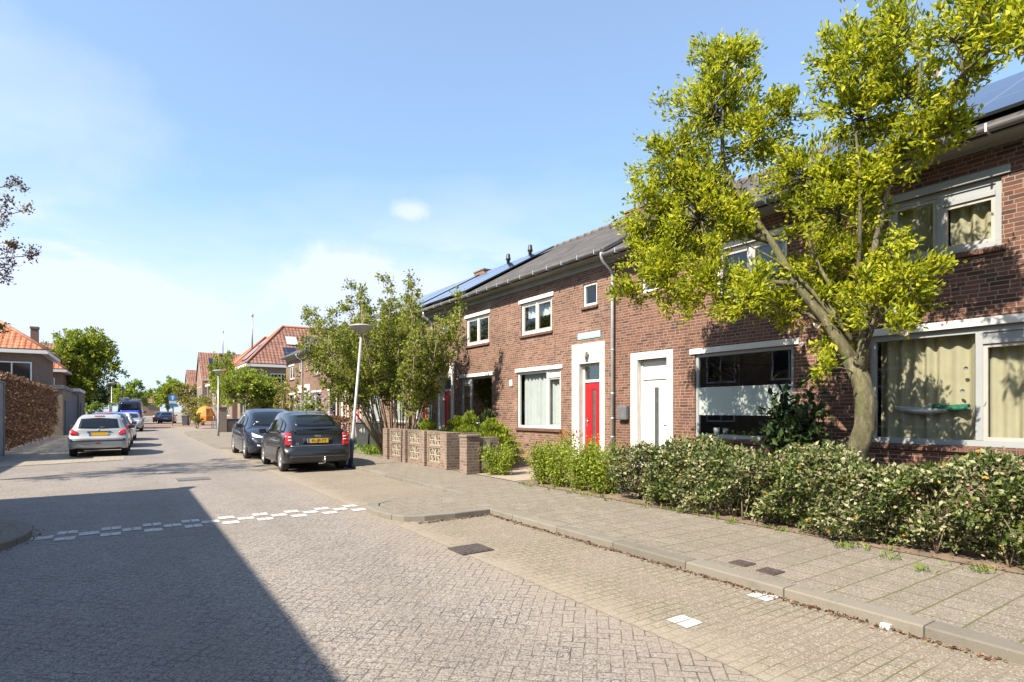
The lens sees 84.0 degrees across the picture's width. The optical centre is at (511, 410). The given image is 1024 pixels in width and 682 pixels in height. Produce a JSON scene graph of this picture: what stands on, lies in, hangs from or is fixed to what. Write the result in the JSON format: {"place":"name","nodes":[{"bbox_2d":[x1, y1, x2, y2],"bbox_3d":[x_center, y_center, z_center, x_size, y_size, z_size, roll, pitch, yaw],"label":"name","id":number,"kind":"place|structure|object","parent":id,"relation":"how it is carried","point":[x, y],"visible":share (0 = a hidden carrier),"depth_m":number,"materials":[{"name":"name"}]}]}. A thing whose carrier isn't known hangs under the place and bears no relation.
{"place":"outdoors","nodes":[
{"label":"outdoors","id":0,"kind":"place"},
{"bbox_2d":[0,522,15,538],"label":"pavement","id":1,"kind":"structure","parent":0,"point":[6,529],"depth_m":7.05,"materials":[{"name":"concrete"}]},
{"bbox_2d":[6,385,72,435],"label":"brick garage","id":2,"kind":"structure","parent":0,"point":[64,415],"depth_m":35.80,"materials":[{"name":"brick"}]},
{"bbox_2d":[65,401,70,434],"bbox_3d":[-29.902,0.440,38.325,0.048,2.180,4.600,0,0,-34],"label":"garage door","id":3,"kind":"structure","parent":2,"relation":"in","point":[67,403],"depth_m":37.63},
{"bbox_2d":[0,429,137,466],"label":"parking area","id":4,"kind":"object","parent":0,"point":[54,451],"visible":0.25,"depth_m":19.63,"materials":[{"name":"tile"}]},
{"bbox_2d":[68,414,134,455],"bbox_3d":[-14.870,0.834,20.641,1.950,1.432,3.863,0,0,-33],"label":"parked car","id":5,"kind":"object","parent":4,"relation":"on","point":[99,431],"visible":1,"depth_m":19.23,"materials":[{"name":"silver paint"}]},
{"bbox_2d":[92,412,136,446],"bbox_3d":[-17.657,0.798,24.973,1.950,1.504,3.863,0,0,-32],"label":"parked car","id":6,"kind":"object","parent":4,"relation":"on","point":[125,418],"visible":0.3,"depth_m":24.13,"materials":[{"name":"blue paint"}]},
{"bbox_2d":[123,412,144,430],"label":"parked car","id":7,"kind":"object","parent":4,"relation":"on","point":[136,416],"visible":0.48,"depth_m":42.85,"materials":[{"name":"grey paint"}]},
{"bbox_2d":[142,392,159,415],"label":"distant house","id":8,"kind":"structure","parent":0,"point":[151,410],"depth_m":168.87,"materials":[{"name":"brick"}]},
{"bbox_2d":[144,414,215,424],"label":"road","id":9,"kind":"structure","parent":0,"point":[148,420],"depth_m":74.66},
{"bbox_2d":[30,326,73,386],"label":"chimney house","id":10,"kind":"structure","parent":9,"relation":"on","point":[61,372],"depth_m":56.47,"materials":[{"name":"tile"}]},
{"bbox_2d":[158,412,176,422],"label":"parked car","id":11,"kind":"object","parent":9,"relation":"on","point":[164,416],"visible":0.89,"depth_m":68.82,"materials":[{"name":"blue paint"}]},
{"bbox_2d":[184,370,196,413],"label":"house","id":12,"kind":"structure","parent":9,"relation":"on","point":[190,376],"depth_m":112.99,"materials":[{"name":"orange brick"}]},
{"bbox_2d":[205,330,224,421],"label":"chimney house","id":13,"kind":"structure","parent":9,"relation":"on","point":[209,386],"depth_m":76.43,"materials":[{"name":"tile"}]},
{"bbox_2d":[195,352,240,408],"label":"steep roof house","id":14,"kind":"structure","parent":9,"relation":"on","point":[204,359],"depth_m":87.10,"materials":[{"name":"orange tile"}]},
{"bbox_2d":[144,424,215,426],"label":"road junction","id":15,"kind":"object","parent":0,"point":[170,425],"depth_m":59.50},
{"bbox_2d":[168,394,176,424],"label":"traffic sign","id":16,"kind":"object","parent":15,"relation":"on","point":[172,399],"visible":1,"depth_m":59.92,"materials":[{"name":"blue metal"}]},
{"bbox_2d":[171,389,197,423],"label":"yellow shrub","id":17,"kind":"object","parent":15,"relation":"on","point":[188,403],"visible":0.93,"depth_m":63.50,"materials":[{"name":"green plant"}]},
{"bbox_2d":[191,394,213,424],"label":"garden hedge bush","id":18,"kind":"object","parent":15,"relation":"on","point":[205,400],"visible":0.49,"depth_m":60.06,"materials":[{"name":"green plant"}]},
{"bbox_2d":[187,430,231,446],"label":"pavement","id":19,"kind":"structure","parent":0,"point":[223,439],"depth_m":32.44,"materials":[{"name":"tile"}]},
{"bbox_2d":[212,370,223,435],"bbox_3d":[-17.044,-0.430,33.022,0.650,3.900,0.650,0,0,-34],"label":"street lamp","id":20,"kind":"object","parent":19,"relation":"on","point":[218,372],"visible":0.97,"depth_m":32.98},
{"bbox_2d":[219,449,448,506],"bbox_3d":[-6.303,1.546,16.444,1.960,0.001,16.300,0,0,-34],"label":"parking bay","id":21,"kind":"object","parent":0,"point":[348,486],"visible":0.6,"depth_m":12.25,"materials":[{"name":"brick"}]},
{"bbox_2d":[232,409,286,457],"bbox_3d":[-8.638,0.740,20.106,2.250,1.620,4.766,0,0,-33],"label":"parked car","id":22,"kind":"object","parent":21,"relation":"on","point":[246,435],"visible":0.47,"depth_m":18.89,"materials":[{"name":"blue paint"}]},
{"bbox_2d":[258,407,349,470],"bbox_3d":[-5.881,0.719,15.926,1.990,1.662,3.960,0,0,-33],"label":"parked car","id":23,"kind":"object","parent":21,"relation":"on","point":[292,437],"visible":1,"depth_m":14.62,"materials":[{"name":"paint"}]},
{"bbox_2d":[349,439,382,454],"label":"garden lawn","id":24,"kind":"structure","parent":0,"point":[357,450],"depth_m":20.89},
{"bbox_2d":[330,415,351,437],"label":"copper hedge","id":25,"kind":"object","parent":24,"relation":"on","point":[338,419],"visible":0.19,"depth_m":24.06,"materials":[{"name":"brown plant"}]},
{"bbox_2d":[355,421,369,445],"bbox_3d":[-5.991,0.939,22.962,0.600,1.057,0.700,0,0,-6],"label":"wheelie bin","id":26,"kind":"object","parent":24,"relation":"on","point":[362,434],"visible":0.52,"depth_m":22.68,"materials":[{"name":"plastic"}]},
{"bbox_2d":[0,426,1023,681],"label":"road","id":27,"kind":"structure","parent":0,"point":[348,594],"depth_m":4.72,"materials":[{"name":"brick"}]},
{"bbox_2d":[0,381,4,455],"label":"board fence","id":28,"kind":"object","parent":27,"relation":"on","point":[2,418],"visible":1,"depth_m":19.37,"materials":[{"name":"wood"}]},
{"bbox_2d":[0,519,32,550],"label":"kerb","id":29,"kind":"structure","parent":27,"relation":"on","point":[23,532],"depth_m":6.80,"materials":[{"name":"concrete"}]},
{"bbox_2d":[0,175,41,337],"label":"tree","id":30,"kind":"object","parent":27,"relation":"on","point":[14,245],"visible":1,"depth_m":12.41,"materials":[{"name":"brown plant"}]},
{"bbox_2d":[0,370,60,450],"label":"beech hedge","id":31,"kind":"object","parent":27,"relation":"on","point":[23,395],"visible":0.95,"depth_m":24.91,"materials":[{"name":"brown plant"}]},
{"bbox_2d":[0,320,60,384],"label":"brown brick house","id":32,"kind":"structure","parent":27,"relation":"on","point":[24,355],"depth_m":42.68,"materials":[{"name":"tile"}]},
{"bbox_2d":[0,361,31,379],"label":"window","id":33,"kind":"structure","parent":32,"relation":"in","point":[24,369],"depth_m":42.28,"materials":[{"name":"glass"}]},
{"bbox_2d":[72,394,77,424],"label":"board gate","id":34,"kind":"structure","parent":27,"relation":"on","point":[74,408],"depth_m":44.74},
{"bbox_2d":[72,388,84,417],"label":"brick garage","id":35,"kind":"structure","parent":27,"relation":"on","point":[79,393],"depth_m":48.68,"materials":[{"name":"white paint"}]},
{"bbox_2d":[116,397,145,426],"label":"parked van","id":36,"kind":"object","parent":27,"relation":"on","point":[126,404],"visible":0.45,"depth_m":48.68,"materials":[{"name":"blue paint"}]},
{"bbox_2d":[189,411,203,427],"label":"yellow shrub","id":37,"kind":"object","parent":27,"relation":"on","point":[196,419],"visible":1,"depth_m":48.34,"materials":[{"name":"green plant"}]},
{"bbox_2d":[31,504,365,540],"bbox_3d":[-4.114,1.544,7.993,4.059,0.001,0.656,0,0,-34],"label":"road marking","id":38,"kind":"object","parent":27,"relation":"on","point":[149,530],"visible":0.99,"depth_m":7.79,"materials":[{"name":"paint"}]},
{"bbox_2d":[196,406,215,427],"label":"garden canopy","id":39,"kind":"object","parent":27,"relation":"on","point":[207,414],"visible":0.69,"depth_m":49.98,"materials":[{"name":"orange fabric"}]},
{"bbox_2d":[183,430,231,448],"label":"kerb","id":40,"kind":"structure","parent":27,"relation":"on","point":[213,445],"depth_m":26.79,"materials":[{"name":"concrete"}]},
{"bbox_2d":[216,407,236,431],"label":"wall","id":41,"kind":"structure","parent":27,"relation":"on","point":[225,425],"depth_m":39.05,"materials":[{"name":"brown brick"}]},
{"bbox_2d":[204,364,285,409],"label":"spreading shrub","id":42,"kind":"object","parent":27,"relation":"on","point":[259,390],"visible":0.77,"depth_m":44.09,"materials":[{"name":"green plant"}]},
{"bbox_2d":[279,337,324,410],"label":"brick house","id":43,"kind":"structure","parent":27,"relation":"on","point":[293,360],"depth_m":40.19,"materials":[{"name":"paint"}]},
{"bbox_2d":[296,313,381,411],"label":"brick house","id":44,"kind":"structure","parent":27,"relation":"on","point":[311,382],"depth_m":36.66,"materials":[{"name":"paint"}]},
{"bbox_2d":[316,297,420,435],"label":"brick house","id":45,"kind":"structure","parent":27,"relation":"on","point":[335,406],"depth_m":32.95,"materials":[{"name":"brick"}]},
{"bbox_2d":[328,462,469,493],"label":"kerb","id":46,"kind":"structure","parent":27,"relation":"on","point":[437,487],"depth_m":12.15,"materials":[{"name":"concrete"}]},
{"bbox_2d":[349,280,476,438],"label":"brick house","id":47,"kind":"structure","parent":27,"relation":"on","point":[374,406],"depth_m":27.90,"materials":[{"name":"paint"}]},
{"bbox_2d":[366,493,489,521],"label":"kerb","id":48,"kind":"structure","parent":27,"relation":"on","point":[374,508],"depth_m":8.24,"materials":[{"name":"concrete"}]},
{"bbox_2d":[377,254,534,428],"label":"brick house","id":49,"kind":"structure","parent":27,"relation":"on","point":[480,273],"depth_m":24.20,"materials":[{"name":"paint"}]},
{"bbox_2d":[422,228,616,431],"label":"brick house","id":50,"kind":"structure","parent":27,"relation":"on","point":[476,384],"depth_m":19.94,"materials":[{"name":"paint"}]},
{"bbox_2d":[445,391,450,431],"bbox_3d":[-2.308,0.280,21.183,0.050,2.020,0.760,0,0,-34],"label":"door","id":51,"kind":"structure","parent":50,"relation":"in","point":[447,393],"depth_m":21.30,"materials":[{"name":"red paint"}]},
{"bbox_2d":[462,375,491,425],"bbox_3d":[-1.171,-0.325,19.324,0.082,1.650,2.084,0,0,-34],"label":"window","id":52,"kind":"structure","parent":50,"relation":"in","point":[465,381],"depth_m":19.74,"materials":[{"name":"white glass"}]},
{"bbox_2d":[467,314,488,345],"bbox_3d":[-1.112,-2.720,19.243,0.074,0.940,1.484,0,0,-34],"label":"window","id":53,"kind":"structure","parent":50,"relation":"in","point":[478,319],"depth_m":19.29,"materials":[{"name":"white paint"}]},
{"bbox_2d":[491,181,719,467],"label":"brick house","id":54,"kind":"structure","parent":27,"relation":"on","point":[560,346],"depth_m":15.60,"materials":[{"name":"brick"}]},
{"bbox_2d":[522,297,551,334],"bbox_3d":[0.807,-2.720,16.533,0.212,0.940,1.484,0,0,-34],"label":"window","id":55,"kind":"structure","parent":54,"relation":"in","point":[537,309],"depth_m":16.49,"materials":[{"name":"white paint"}]},
{"bbox_2d":[518,369,560,428],"bbox_3d":[0.860,-0.325,16.448,0.221,1.650,2.084,0,0,-34],"label":"window","id":56,"kind":"structure","parent":54,"relation":"in","point":[542,388],"depth_m":16.57,"materials":[{"name":"white paint"}]},
{"bbox_2d":[584,281,596,306],"bbox_3d":[2.048,-2.980,14.580,0.070,0.580,0.538,0,0,-34],"label":"window","id":57,"kind":"structure","parent":54,"relation":"in","point":[586,286],"depth_m":14.73,"materials":[{"name":"white paint"}]},
{"bbox_2d":[585,382,599,452],"bbox_3d":[2.104,0.280,14.612,0.111,2.020,0.670,0,0,-34],"label":"door","id":58,"kind":"structure","parent":54,"relation":"in","point":[592,389],"depth_m":14.67,"materials":[{"name":"red paint"}]},
{"bbox_2d":[484,506,1023,665],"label":"kerb","id":59,"kind":"structure","parent":27,"relation":"on","point":[990,645],"depth_m":4.56,"materials":[{"name":"concrete"}]},
{"bbox_2d":[600,114,944,486],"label":"brick house","id":60,"kind":"structure","parent":27,"relation":"on","point":[701,374],"depth_m":12.23,"materials":[{"name":"brick"}]},
{"bbox_2d":[644,379,666,466],"bbox_3d":[3.273,0.300,12.886,0.111,2.020,0.760,0,0,-34],"label":"door","id":61,"kind":"structure","parent":60,"relation":"in","point":[655,391],"depth_m":12.94,"materials":[{"name":"white paint"}]},
{"bbox_2d":[696,345,793,439],"bbox_3d":[4.559,-0.310,11.081,0.305,1.720,2.128,0,0,-34],"label":"window","id":62,"kind":"structure","parent":60,"relation":"in","point":[729,400],"depth_m":11.15,"materials":[{"name":"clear glass"}]},
{"bbox_2d":[717,234,786,296],"bbox_3d":[4.573,-2.720,10.847,0.074,0.940,1.484,0,0,-34],"label":"window","id":63,"kind":"structure","parent":60,"relation":"in","point":[751,253],"depth_m":10.82,"materials":[{"name":"white paint"}]},
{"bbox_2d":[820,71,1023,517],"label":"brick house","id":64,"kind":"structure","parent":27,"relation":"on","point":[948,384],"depth_m":8.18,"materials":[{"name":"brick"}]},
{"bbox_2d":[888,176,1001,262],"bbox_3d":[6.341,-2.720,8.348,0.215,0.940,1.404,0,0,-34],"label":"window","id":65,"kind":"structure","parent":64,"relation":"in","point":[976,208],"depth_m":8.21,"materials":[{"name":"clear glass"}]},
{"bbox_2d":[870,322,1023,447],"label":"window","id":66,"kind":"structure","parent":64,"relation":"in","point":[964,386],"depth_m":8.28,"materials":[{"name":"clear glass"}]},
{"bbox_2d":[0,0,1023,411],"label":"sky","id":67,"kind":"structure","parent":0,"point":[192,169],"materials":[{"name":"blue"}]},
{"bbox_2d":[479,468,572,480],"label":"garden path","id":68,"kind":"structure","parent":0,"point":[519,474],"depth_m":12.81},
{"bbox_2d":[347,452,1023,643],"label":"pavement","id":69,"kind":"structure","parent":0,"point":[990,602],"depth_m":5.95,"materials":[{"name":"concrete"}]},
{"bbox_2d":[348,324,373,467],"bbox_3d":[-4.045,-0.403,15.303,0.650,3.855,0.650,0,0,-34],"label":"street lamp","id":70,"kind":"object","parent":69,"relation":"on","point":[361,329],"visible":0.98,"depth_m":15.26,"materials":[{"name":"metal"}]},
{"bbox_2d":[383,428,487,470],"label":"garden wall","id":71,"kind":"structure","parent":69,"relation":"on","point":[436,449],"depth_m":15.10,"materials":[{"name":"brick"}]},
{"bbox_2d":[458,434,498,475],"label":"gate pillar","id":72,"kind":"structure","parent":69,"relation":"on","point":[470,457],"depth_m":13.20,"materials":[{"name":"brick"}]},
{"bbox_2d":[728,559,755,566],"bbox_3d":[2.213,1.480,5.471,0.180,0.041,0.180,0,0,-34],"label":"valve cover","id":73,"kind":"object","parent":69,"relation":"on","point":[742,563],"visible":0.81,"depth_m":5.45,"materials":[{"name":"metal"}]},
{"bbox_2d":[519,481,994,573],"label":"weeds","id":74,"kind":"object","parent":69,"relation":"on","point":[880,554],"visible":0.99,"depth_m":6.06,"materials":[{"name":"green plant"}]},
{"bbox_2d":[756,567,784,575],"bbox_3d":[2.362,1.480,5.198,0.180,0.041,0.180,0,0,-34],"label":"valve cover","id":75,"kind":"object","parent":69,"relation":"on","point":[770,571],"visible":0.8,"depth_m":5.17,"materials":[{"name":"metal"}]},
{"bbox_2d":[356,452,1023,573],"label":"garden soil","id":76,"kind":"structure","parent":0,"point":[964,556],"depth_m":6.79,"materials":[{"name":"soil"}]},
{"bbox_2d":[272,366,307,410],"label":"yellow shrub","id":77,"kind":"object","parent":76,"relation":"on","point":[284,405],"visible":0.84,"depth_m":34.43,"materials":[{"name":"green plant"}]},
{"bbox_2d":[294,390,333,415],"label":"lilac bush","id":78,"kind":"object","parent":76,"relation":"on","point":[308,404],"visible":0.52,"depth_m":28.94,"materials":[{"name":"green plant"}]},
{"bbox_2d":[295,269,467,454],"bbox_3d":[-4.512,-1.495,18.758,5.277,5.964,7.042,0,0,-34],"label":"hazel shrub","id":79,"kind":"object","parent":76,"relation":"on","point":[403,358],"visible":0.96,"depth_m":17.45,"materials":[{"name":"green plant"}]},
{"bbox_2d":[418,417,440,430],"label":"conifer shrub","id":80,"kind":"object","parent":76,"relation":"on","point":[426,424],"visible":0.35,"depth_m":17.00,"materials":[{"name":"green plant"}]},
{"bbox_2d":[441,415,477,432],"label":"conifer shrub","id":81,"kind":"object","parent":76,"relation":"on","point":[455,422],"visible":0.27,"depth_m":17.30,"materials":[{"name":"green plant"}]},
{"bbox_2d":[457,410,482,432],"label":"conifer shrub","id":82,"kind":"object","parent":76,"relation":"on","point":[469,419],"visible":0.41,"depth_m":15.28,"materials":[{"name":"green plant"}]},
{"bbox_2d":[477,409,495,426],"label":"conifer shrub","id":83,"kind":"object","parent":76,"relation":"on","point":[490,415],"visible":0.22,"depth_m":17.24,"materials":[{"name":"green plant"}]},
{"bbox_2d":[477,417,514,464],"bbox_3d":[-0.528,0.824,14.509,1.241,1.332,1.224,0,0,-34],"label":"conifer shrub","id":84,"kind":"object","parent":76,"relation":"on","point":[491,427],"visible":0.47,"depth_m":14.37,"materials":[{"name":"green plant"}]},
{"bbox_2d":[478,440,515,477],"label":"privet bush","id":85,"kind":"object","parent":76,"relation":"on","point":[502,466],"visible":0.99,"depth_m":12.92,"materials":[{"name":"green plant"}]},
{"bbox_2d":[483,423,528,463],"bbox_3d":[-0.405,0.914,15.559,1.730,1.151,1.786,0,0,-34],"label":"conifer shrub","id":86,"kind":"object","parent":76,"relation":"on","point":[508,437],"visible":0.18,"depth_m":15.38,"materials":[{"name":"green plant"}]},
{"bbox_2d":[524,436,554,485],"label":"privet bush","id":87,"kind":"object","parent":76,"relation":"on","point":[537,455],"visible":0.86,"depth_m":11.30,"materials":[{"name":"green plant"}]},
{"bbox_2d":[543,438,575,486],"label":"privet bush","id":88,"kind":"object","parent":76,"relation":"on","point":[558,474],"visible":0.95,"depth_m":10.90,"materials":[{"name":"green plant"}]},
{"bbox_2d":[553,422,583,472],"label":"photinia bush","id":89,"kind":"object","parent":76,"relation":"on","point":[567,438],"visible":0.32,"depth_m":13.17,"materials":[{"name":"green plant"}]},
{"bbox_2d":[563,435,604,492],"bbox_3d":[1.326,1.000,10.432,0.642,1.140,0.858,0,0,40],"label":"privet bush","id":90,"kind":"object","parent":76,"relation":"on","point":[577,480],"visible":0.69,"depth_m":10.37,"materials":[{"name":"green plant"}]},
{"bbox_2d":[577,430,626,470],"bbox_3d":[1.946,0.988,12.624,1.090,1.168,1.117,0,0,-34],"label":"garden bush","id":91,"kind":"object","parent":76,"relation":"on","point":[605,444],"visible":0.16,"depth_m":12.47,"materials":[{"name":"green plant"}]},
{"bbox_2d":[576,436,628,494],"bbox_3d":[1.652,1.014,10.120,0.934,1.122,0.757,0,0,-34],"label":"privet bush","id":92,"kind":"object","parent":76,"relation":"on","point":[597,472],"visible":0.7,"depth_m":10.04,"materials":[{"name":"green plant"}]},
{"bbox_2d":[751,375,839,500],"bbox_3d":[4.612,0.448,9.283,1.200,2.092,1.226,0,0,-13],"label":"oleander shrub","id":93,"kind":"object","parent":76,"relation":"on","point":[784,434],"visible":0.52,"depth_m":9.19,"materials":[{"name":"green plant"}]},
{"bbox_2d":[603,0,1023,517],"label":"magnolia tree","id":94,"kind":"object","parent":76,"relation":"on","point":[687,174],"visible":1,"depth_m":7.81,"materials":[{"name":"green plant"}]},
{"bbox_2d":[606,432,1023,567],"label":"variegated hedge","id":95,"kind":"object","parent":76,"relation":"on","point":[930,479],"visible":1,"depth_m":6.55,"materials":[{"name":"green plant"}]},
{"bbox_2d":[799,429,866,511],"bbox_3d":[4.662,0.899,8.454,0.970,1.311,1.014,0,0,-11],"label":"garden bush","id":96,"kind":"object","parent":76,"relation":"on","point":[827,441],"visible":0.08,"depth_m":8.23,"materials":[{"name":"green plant"}]},
{"bbox_2d":[398,515,1023,681],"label":"parking bay","id":97,"kind":"object","parent":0,"point":[775,640],"visible":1,"depth_m":4.25,"materials":[{"name":"brick"}]},
{"bbox_2d":[448,543,493,555],"bbox_3d":[-0.459,1.552,6.332,0.390,0.041,0.360,0,0,-34],"label":"drain cover","id":98,"kind":"object","parent":97,"relation":"on","point":[468,549],"visible":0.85,"depth_m":6.29,"materials":[{"name":"metal"}]},
{"bbox_2d":[0,482,1022,662],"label":"gutter","id":99,"kind":"object","parent":97,"relation":"on","point":[979,654],"visible":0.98,"depth_m":5.25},
{"bbox_2d":[666,592,777,627],"bbox_3d":[1.675,1.541,4.450,1.195,0.001,0.202,0,0,-34],"label":"bay marking","id":100,"kind":"object","parent":97,"relation":"on","point":[690,622],"visible":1,"depth_m":4.22,"materials":[{"name":"paint"}]},
{"label":"ground","id":101,"kind":"structure","parent":0,"visible":0},
{"bbox_2d":[41,325,130,414],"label":"chestnut tree","id":102,"kind":"object","parent":101,"relation":"on","point":[84,360],"visible":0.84,"depth_m":63.00,"materials":[{"name":"green plant"}]},
{"bbox_2d":[85,401,108,413],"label":"garden bush","id":103,"kind":"object","parent":101,"relation":"on","point":[93,407],"visible":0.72,"depth_m":56.60,"materials":[{"name":"green plant"}]},
{"bbox_2d":[85,383,112,405],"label":"street tree","id":104,"kind":"object","parent":101,"relation":"on","point":[103,396],"visible":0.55,"depth_m":78.79,"materials":[{"name":"green plant"}]},
{"bbox_2d":[108,383,133,406],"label":"street tree","id":105,"kind":"object","parent":101,"relation":"on","point":[119,395],"visible":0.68,"depth_m":96.88,"materials":[{"name":"green plant"}]},
{"bbox_2d":[124,378,153,405],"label":"street tree","id":106,"kind":"object","parent":101,"relation":"on","point":[136,394],"visible":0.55,"depth_m":124.62,"materials":[{"name":"green plant"}]},
{"bbox_2d":[144,375,186,411],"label":"street tree","id":107,"kind":"object","parent":101,"relation":"on","point":[168,387],"visible":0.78,"depth_m":94.85,"materials":[{"name":"green plant"}]},
{"bbox_2d":[170,383,196,419],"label":"street tree","id":108,"kind":"object","parent":101,"relation":"on","point":[176,391],"visible":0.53,"depth_m":90.33,"materials":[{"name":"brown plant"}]},
{"bbox_2d":[206,349,235,412],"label":"upright tree","id":109,"kind":"object","parent":101,"relation":"on","point":[226,362],"visible":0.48,"depth_m":56.89,"materials":[{"name":"green plant"}]},
{"bbox_2d":[222,314,268,418],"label":"orange roof house","id":110,"kind":"structure","parent":101,"relation":"on","point":[232,413],"depth_m":66.72,"materials":[{"name":"tile"}]},
{"bbox_2d":[234,325,330,418],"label":"corner house","id":111,"kind":"structure","parent":101,"relation":"on","point":[267,353],"depth_m":57.04,"materials":[{"name":"orange brick"}]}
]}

